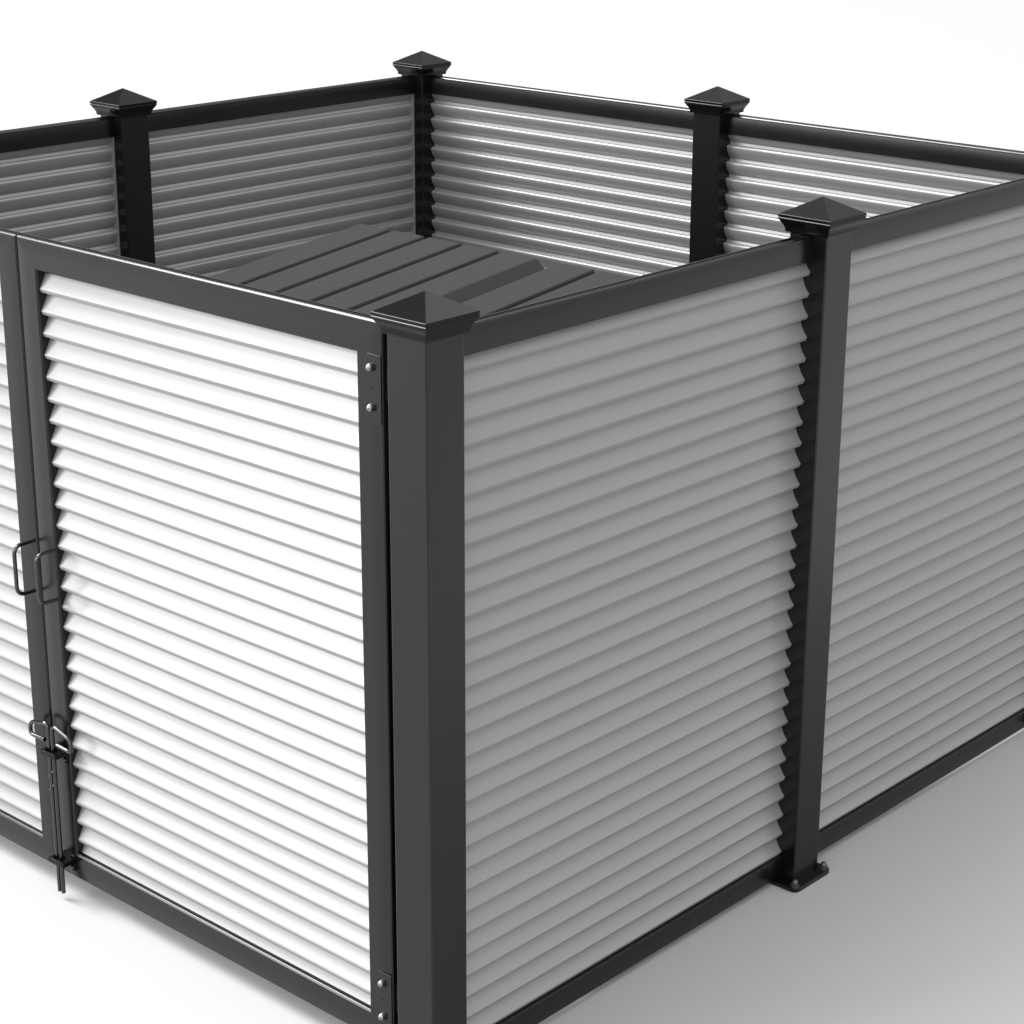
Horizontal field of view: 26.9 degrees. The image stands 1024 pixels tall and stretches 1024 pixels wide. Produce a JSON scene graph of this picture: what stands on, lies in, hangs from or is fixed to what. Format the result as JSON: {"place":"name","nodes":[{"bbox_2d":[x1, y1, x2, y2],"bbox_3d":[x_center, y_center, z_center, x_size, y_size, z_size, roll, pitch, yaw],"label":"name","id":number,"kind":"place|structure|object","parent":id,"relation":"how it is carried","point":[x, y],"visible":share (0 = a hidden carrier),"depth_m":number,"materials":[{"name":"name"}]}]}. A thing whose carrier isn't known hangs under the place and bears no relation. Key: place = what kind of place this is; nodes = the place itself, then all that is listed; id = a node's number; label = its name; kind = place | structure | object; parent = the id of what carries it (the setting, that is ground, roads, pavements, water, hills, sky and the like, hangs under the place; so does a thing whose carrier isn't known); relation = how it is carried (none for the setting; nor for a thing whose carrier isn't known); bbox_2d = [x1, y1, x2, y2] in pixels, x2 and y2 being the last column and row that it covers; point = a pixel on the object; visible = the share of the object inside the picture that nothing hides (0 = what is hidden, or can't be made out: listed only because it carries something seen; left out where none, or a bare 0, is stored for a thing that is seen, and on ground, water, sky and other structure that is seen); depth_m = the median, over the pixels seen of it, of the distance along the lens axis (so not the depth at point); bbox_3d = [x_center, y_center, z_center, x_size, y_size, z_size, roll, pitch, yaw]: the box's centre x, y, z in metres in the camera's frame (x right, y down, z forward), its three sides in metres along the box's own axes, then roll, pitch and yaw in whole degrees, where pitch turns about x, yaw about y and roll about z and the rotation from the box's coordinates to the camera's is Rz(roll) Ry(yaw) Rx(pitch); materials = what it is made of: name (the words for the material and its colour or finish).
{"place":"outdoors","nodes":[
{"label":"outdoors","id":0,"kind":"place"},
{"bbox_2d":[0,0,1023,1023],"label":"ground","id":1,"kind":"structure","parent":0,"point":[909,912],"depth_m":12.44,"materials":[{"name":"grey"}]},
{"bbox_2d":[0,116,120,255],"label":"louvred fence","id":2,"kind":"object","parent":1,"relation":"on","point":[58,182],"visible":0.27,"depth_m":4.74,"materials":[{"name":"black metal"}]},
{"bbox_2d":[90,88,156,263],"bbox_3d":[-0.877,-0.348,5.014,0.115,1.279,0.115,17,25,40],"label":"fence post","id":3,"kind":"object","parent":1,"relation":"on","point":[128,111],"visible":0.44,"depth_m":4.83,"materials":[{"name":"black metal"}]},
{"bbox_2d":[148,75,415,276],"bbox_3d":[-0.555,-0.440,5.356,0.025,1.208,0.881,17,25,40],"label":"louvred fence","id":4,"kind":"object","parent":1,"relation":"on","point":[237,182],"visible":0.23,"depth_m":5.20,"materials":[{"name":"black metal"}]},
{"bbox_2d":[211,224,544,314],"bbox_3d":[-0.408,0.013,4.371,0.568,1.019,0.866,17,25,40],"label":"slatted box","id":5,"kind":"object","parent":1,"relation":"on","point":[364,268],"visible":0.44,"depth_m":4.35,"materials":[{"name":"black"}]},
{"bbox_2d":[392,51,450,238],"bbox_3d":[-0.233,-0.576,5.681,0.115,1.279,0.115,17,25,40],"label":"fence post","id":6,"kind":"object","parent":1,"relation":"on","point":[421,67],"visible":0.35,"depth_m":5.50,"materials":[{"name":"black metal"}]},
{"bbox_2d":[370,291,479,1023],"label":"fence post","id":7,"kind":"object","parent":1,"relation":"on","point":[424,331],"visible":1,"depth_m":3.08,"materials":[{"name":"black metal"}]},
{"bbox_2d":[17,234,397,1023],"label":"gate","id":8,"kind":"structure","parent":7,"relation":"attached to","point":[211,484],"depth_m":3.43,"materials":[{"name":"white metal"}]},
{"bbox_2d":[461,263,632,316],"bbox_3d":[0.021,0.142,4.001,0.568,1.019,0.866,17,25,40],"label":"slatted box","id":9,"kind":"object","parent":1,"relation":"on","point":[558,280],"visible":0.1,"depth_m":4.17,"materials":[{"name":"black"}]},
{"bbox_2d":[429,75,693,276],"bbox_3d":[0.117,-0.449,5.387,0.881,1.208,0.025,17,25,40],"label":"louvred fence","id":10,"kind":"object","parent":1,"relation":"on","point":[545,178],"visible":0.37,"depth_m":5.25,"materials":[{"name":"white metal"}]},
{"bbox_2d":[464,234,813,1023],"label":"louvred fence","id":11,"kind":"object","parent":1,"relation":"on","point":[630,460],"visible":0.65,"depth_m":3.45,"materials":[{"name":"white metal"}]},
{"bbox_2d":[684,86,749,262],"bbox_3d":[0.466,-0.365,5.078,0.115,1.279,0.115,17,25,40],"label":"fence post","id":12,"kind":"object","parent":1,"relation":"on","point":[711,109],"visible":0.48,"depth_m":4.90,"materials":[{"name":"black metal"}]},
{"bbox_2d":[770,196,866,892],"bbox_3d":[0.522,0.073,3.808,0.115,1.279,0.115,17,25,40],"label":"fence post","id":13,"kind":"object","parent":1,"relation":"on","point":[830,226],"visible":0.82,"depth_m":3.76,"materials":[{"name":"black metal"}]},
{"bbox_2d":[723,114,1023,253],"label":"louvred fence","id":14,"kind":"object","parent":1,"relation":"on","point":[775,167],"visible":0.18,"depth_m":4.70,"materials":[{"name":"white metal"}]},
{"bbox_2d":[818,178,1023,852],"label":"louvred fence","id":15,"kind":"object","parent":1,"relation":"on","point":[925,683],"visible":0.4,"depth_m":4.09,"materials":[{"name":"white metal"}]},
{"bbox_3d":[-1.520,-0.121,4.349,0.115,1.279,0.115,17,25,40],"label":"fence post","id":16,"kind":"object","parent":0,"visible":0},
{"bbox_2d":[0,228,60,891],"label":"gate","id":17,"kind":"structure","parent":16,"relation":"attached to","point":[27,811],"depth_m":3.82,"materials":[{"name":"white metal"}]}
]}

